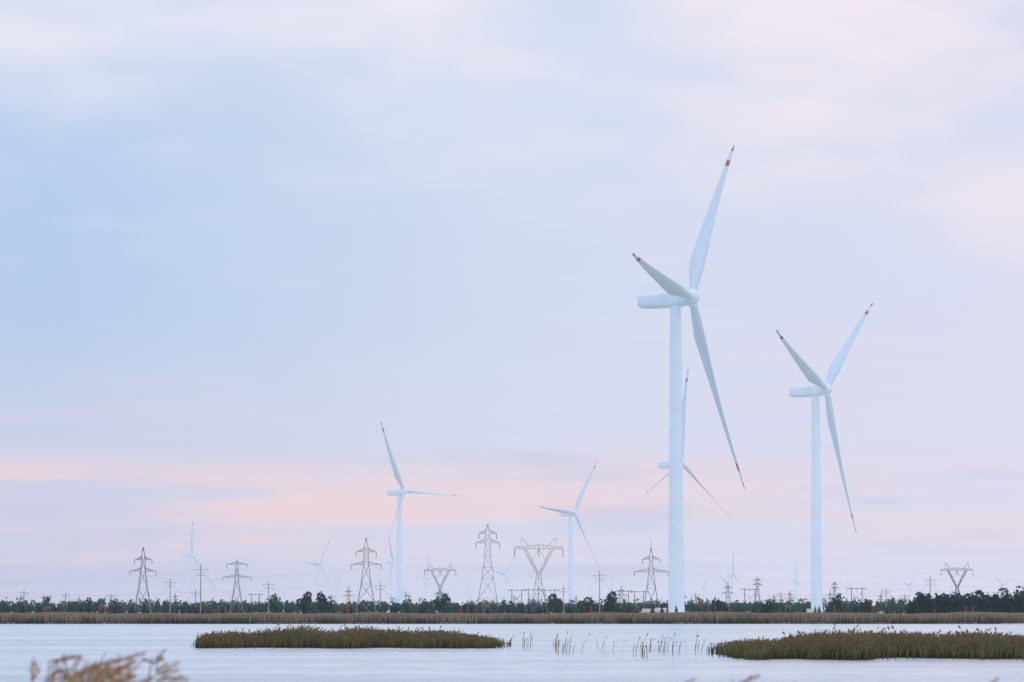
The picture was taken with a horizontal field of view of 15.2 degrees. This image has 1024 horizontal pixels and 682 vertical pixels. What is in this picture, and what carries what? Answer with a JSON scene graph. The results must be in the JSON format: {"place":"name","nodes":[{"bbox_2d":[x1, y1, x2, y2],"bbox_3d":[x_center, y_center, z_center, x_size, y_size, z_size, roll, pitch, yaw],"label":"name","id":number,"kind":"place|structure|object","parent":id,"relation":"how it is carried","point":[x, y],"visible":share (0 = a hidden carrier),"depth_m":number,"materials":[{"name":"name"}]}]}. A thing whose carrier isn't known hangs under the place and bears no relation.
{"place":"outdoors","nodes":[
{"label":"outdoors","id":0,"kind":"place"},
{"bbox_2d":[191,622,513,648],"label":"reed island","id":1,"kind":"structure","parent":0,"point":[301,636],"depth_m":312.54,"materials":[{"name":"plant"}]},
{"bbox_2d":[0,624,1023,681],"bbox_3d":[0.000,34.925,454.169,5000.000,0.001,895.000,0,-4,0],"label":"lake water","id":2,"kind":"structure","parent":0,"point":[23,645],"depth_m":242.44,"materials":[{"name":"liquid"}]},
{"bbox_2d":[15,617,1004,623],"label":"reeds","id":3,"kind":"object","parent":2,"relation":"on","point":[750,620],"visible":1,"depth_m":893.65,"materials":[{"name":"brown plant"}]},
{"bbox_2d":[0,611,1023,623],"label":"shore reeds","id":4,"kind":"object","parent":2,"relation":"on","point":[703,617],"visible":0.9,"depth_m":895.37,"materials":[{"name":"brown plant"}]},
{"bbox_2d":[28,648,998,681],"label":"bank reeds","id":5,"kind":"object","parent":2,"relation":"in","point":[109,676],"visible":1,"depth_m":19.09,"materials":[{"name":"brown plant"}]},
{"bbox_2d":[503,632,596,648],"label":"sparse reeds","id":6,"kind":"object","parent":2,"relation":"on","point":[532,641],"visible":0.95,"depth_m":308.94,"materials":[{"name":"plant"}]},
{"bbox_2d":[555,631,714,654],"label":"sparse reeds","id":7,"kind":"object","parent":2,"relation":"on","point":[558,642],"visible":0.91,"depth_m":273.47,"materials":[{"name":"plant"}]},
{"bbox_2d":[633,633,648,657],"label":"sparse reeds","id":8,"kind":"object","parent":2,"relation":"on","point":[642,649],"visible":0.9,"depth_m":249.12,"materials":[{"name":"plant"}]},
{"bbox_2d":[0,611,1023,623],"bbox_3d":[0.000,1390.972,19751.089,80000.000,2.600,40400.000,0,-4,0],"label":"ground","id":9,"kind":"structure","parent":0,"point":[533,623],"depth_m":896.63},
{"bbox_2d":[132,547,156,613],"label":"pylon","id":10,"kind":"object","parent":9,"relation":"on","point":[140,569],"visible":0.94,"depth_m":1392.07,"materials":[{"name":"silver metal"}]},
{"bbox_2d":[161,579,175,611],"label":"line pole","id":11,"kind":"object","parent":9,"relation":"on","point":[170,582],"visible":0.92,"depth_m":1490.88,"materials":[{"name":"grey concrete"}]},
{"bbox_2d":[182,522,205,603],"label":"turbine","id":12,"kind":"object","parent":9,"relation":"on","point":[189,557],"visible":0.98,"depth_m":5487.41,"materials":[{"name":"white metal"}]},
{"bbox_2d":[189,564,213,612],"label":"line pole","id":13,"kind":"object","parent":9,"relation":"on","point":[200,569],"visible":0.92,"depth_m":1186.67,"materials":[{"name":"grey concrete"}]},
{"bbox_2d":[222,560,250,612],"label":"pylon","id":14,"kind":"object","parent":9,"relation":"on","point":[233,563],"visible":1,"depth_m":1664.30,"materials":[{"name":"silver metal"}]},
{"bbox_2d":[248,593,262,603],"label":"utility pole","id":15,"kind":"object","parent":9,"relation":"on","point":[251,594],"visible":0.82,"depth_m":3415.05,"materials":[{"name":"grey concrete"}]},
{"bbox_2d":[262,581,274,611],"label":"line pole","id":16,"kind":"object","parent":9,"relation":"on","point":[268,584],"visible":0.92,"depth_m":1468.95,"materials":[{"name":"grey concrete"}]},
{"bbox_2d":[304,539,330,592],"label":"turbine","id":17,"kind":"object","parent":9,"relation":"on","point":[316,564],"visible":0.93,"depth_m":6605.98,"materials":[{"name":"white metal"}]},
{"bbox_2d":[334,573,343,611],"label":"turbine","id":18,"kind":"object","parent":9,"relation":"on","point":[337,589],"visible":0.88,"depth_m":12447.34,"materials":[{"name":"white metal"}]},
{"bbox_2d":[344,586,351,604],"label":"pylon","id":19,"kind":"object","parent":9,"relation":"on","point":[347,595],"visible":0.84,"depth_m":2628.53,"materials":[{"name":"silver metal"}]},
{"bbox_2d":[352,537,380,612],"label":"pylon","id":20,"kind":"object","parent":9,"relation":"on","point":[367,575],"visible":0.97,"depth_m":1410.54,"materials":[{"name":"silver metal"}]},
{"bbox_2d":[376,582,386,608],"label":"line pole","id":21,"kind":"object","parent":9,"relation":"on","point":[380,594],"visible":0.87,"depth_m":1537.59,"materials":[{"name":"grey concrete"}]},
{"bbox_2d":[386,536,406,604],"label":"turbine","id":22,"kind":"object","parent":9,"relation":"on","point":[392,562],"visible":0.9,"depth_m":6303.84,"materials":[{"name":"white metal"}]},
{"bbox_2d":[381,422,457,612],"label":"turbine","id":23,"kind":"object","parent":9,"relation":"on","point":[400,493],"visible":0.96,"depth_m":2568.50,"materials":[{"name":"white metal"}]},
{"bbox_2d":[421,559,432,598],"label":"turbine","id":24,"kind":"object","parent":9,"relation":"on","point":[425,577],"visible":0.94,"depth_m":9075.08,"materials":[{"name":"white metal"}]},
{"bbox_2d":[424,564,455,596],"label":"pylon","id":25,"kind":"object","parent":9,"relation":"on","point":[437,575],"visible":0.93,"depth_m":1975.33,"materials":[{"name":"silver metal"}]},
{"bbox_2d":[0,536,1022,601],"bbox_3d":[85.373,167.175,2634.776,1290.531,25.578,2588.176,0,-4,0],"label":"power lines","id":26,"kind":"object","parent":25,"relation":"attached to","point":[526,575],"visible":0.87,"depth_m":1689.53,"materials":[{"name":"silver metal"}]},
{"bbox_2d":[476,524,499,611],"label":"pylon","id":27,"kind":"object","parent":9,"relation":"on","point":[486,562],"visible":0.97,"depth_m":1362.97,"materials":[{"name":"silver metal"}]},
{"bbox_2d":[495,558,513,599],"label":"turbine","id":28,"kind":"object","parent":9,"relation":"on","point":[504,574],"visible":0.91,"depth_m":8370.11,"materials":[{"name":"white metal"}]},
{"bbox_2d":[0,595,1016,613],"bbox_3d":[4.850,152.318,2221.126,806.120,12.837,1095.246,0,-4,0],"label":"trees","id":29,"kind":"object","parent":9,"relation":"on","point":[156,606],"depth_m":1743.38,"materials":[{"name":"green plant"}]},
{"bbox_2d":[3,604,1022,614],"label":"trees","id":30,"kind":"object","parent":9,"relation":"on","point":[522,611],"visible":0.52,"depth_m":941.35,"materials":[{"name":"green plant"}]},
{"bbox_2d":[524,588,542,600],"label":"utility pole","id":31,"kind":"object","parent":9,"relation":"on","point":[528,589],"visible":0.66,"depth_m":2642.75,"materials":[{"name":"grey concrete"}]},
{"bbox_2d":[98,607,973,613],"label":"road banners","id":32,"kind":"object","parent":9,"relation":"on","point":[468,609],"visible":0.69,"depth_m":945.46,"materials":[{"name":"red"}]},
{"bbox_2d":[514,537,562,612],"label":"pylon","id":33,"kind":"object","parent":9,"relation":"on","point":[544,563],"visible":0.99,"depth_m":1343.40,"materials":[{"name":"silver metal"}]},
{"bbox_2d":[559,586,572,612],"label":"line pole","id":34,"kind":"object","parent":9,"relation":"on","point":[563,598],"visible":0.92,"depth_m":1597.18,"materials":[{"name":"grey concrete"}]},
{"bbox_2d":[539,461,597,602],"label":"turbine","id":35,"kind":"object","parent":9,"relation":"on","point":[570,514],"visible":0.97,"depth_m":3133.44,"materials":[{"name":"white metal"}]},
{"bbox_2d":[265,591,872,613],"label":"trees","id":36,"kind":"object","parent":9,"relation":"on","point":[306,600],"depth_m":1579.25,"materials":[{"name":"green plant"}]},
{"bbox_2d":[590,571,612,611],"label":"line pole","id":37,"kind":"object","parent":9,"relation":"on","point":[599,575],"visible":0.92,"depth_m":1384.37,"materials":[{"name":"grey concrete"}]},
{"bbox_2d":[631,591,645,602],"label":"utility pole","id":38,"kind":"object","parent":9,"relation":"on","point":[638,591],"visible":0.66,"depth_m":2920.79,"materials":[{"name":"grey concrete"}]},
{"bbox_2d":[634,548,667,608],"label":"pylon","id":39,"kind":"object","parent":9,"relation":"on","point":[650,579],"visible":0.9,"depth_m":1409.67,"materials":[{"name":"silver metal"}]},
{"bbox_2d":[644,371,725,511],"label":"turbine","id":40,"kind":"object","parent":9,"relation":"on","point":[662,464],"visible":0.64,"depth_m":2081.43,"materials":[{"name":"white metal"}]},
{"bbox_2d":[632,146,744,612],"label":"turbine","id":41,"kind":"object","parent":9,"relation":"on","point":[675,297],"visible":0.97,"depth_m":1003.55,"materials":[{"name":"white metal"}]},
{"bbox_2d":[699,575,707,602],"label":"turbine","id":42,"kind":"object","parent":9,"relation":"on","point":[703,588],"visible":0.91,"depth_m":12945.90,"materials":[{"name":"white metal"}]},
{"bbox_2d":[721,572,732,601],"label":"turbine","id":43,"kind":"object","parent":9,"relation":"on","point":[725,581],"visible":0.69,"depth_m":10552.85,"materials":[{"name":"white metal"}]},
{"bbox_2d":[723,582,732,603],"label":"pylon","id":44,"kind":"object","parent":9,"relation":"on","point":[728,591],"visible":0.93,"depth_m":2725.86,"materials":[{"name":"silver metal"}]},
{"bbox_2d":[640,608,817,612],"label":"transformer kiosks","id":45,"kind":"object","parent":9,"relation":"on","point":[657,610],"visible":0.36,"depth_m":963.33,"materials":[{"name":"white"}]},
{"bbox_2d":[727,550,737,602],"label":"turbine","id":46,"kind":"object","parent":9,"relation":"on","point":[733,574],"visible":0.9,"depth_m":8229.21,"materials":[{"name":"white metal"}]},
{"bbox_2d":[741,588,758,601],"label":"utility pole","id":47,"kind":"object","parent":9,"relation":"on","point":[744,589],"visible":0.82,"depth_m":2611.63,"materials":[{"name":"grey concrete"}]},
{"bbox_2d":[753,577,761,602],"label":"pylon","id":48,"kind":"object","parent":9,"relation":"on","point":[756,584],"visible":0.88,"depth_m":2649.53,"materials":[{"name":"silver metal"}]},
{"bbox_2d":[791,561,799,602],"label":"turbine","id":49,"kind":"object","parent":9,"relation":"on","point":[795,582],"visible":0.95,"depth_m":9807.89,"materials":[{"name":"white metal"}]},
{"bbox_2d":[776,303,872,611],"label":"turbine","id":50,"kind":"object","parent":9,"relation":"on","point":[818,389],"visible":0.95,"depth_m":1421.61,"materials":[{"name":"white metal"}]},
{"bbox_2d":[830,582,838,601],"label":"pylon","id":51,"kind":"object","parent":9,"relation":"on","point":[833,588],"visible":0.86,"depth_m":3066.50,"materials":[{"name":"silver metal"}]},
{"bbox_2d":[847,587,864,602],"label":"utility pole","id":52,"kind":"object","parent":9,"relation":"on","point":[851,588],"visible":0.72,"depth_m":2522.66,"materials":[{"name":"grey concrete"}]},
{"bbox_2d":[904,576,915,598],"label":"turbine","id":53,"kind":"object","parent":9,"relation":"on","point":[910,587],"visible":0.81,"depth_m":12135.78,"materials":[{"name":"white metal"}]},
{"bbox_2d":[941,563,972,611],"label":"pylon","id":54,"kind":"object","parent":9,"relation":"on","point":[950,575],"visible":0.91,"depth_m":1953.60,"materials":[{"name":"silver metal"}]},
{"bbox_2d":[902,586,1023,613],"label":"wood","id":55,"kind":"object","parent":9,"relation":"on","point":[1001,603],"depth_m":1237.45,"materials":[{"name":"green plant"}]},
{"bbox_2d":[0,0,1023,610],"label":"sky","id":56,"kind":"structure","parent":0,"point":[241,241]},
{"bbox_2d":[707,621,1023,659],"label":"reed island","id":57,"kind":"structure","parent":0,"point":[853,645],"depth_m":244.07,"materials":[{"name":"plant"}]}
]}

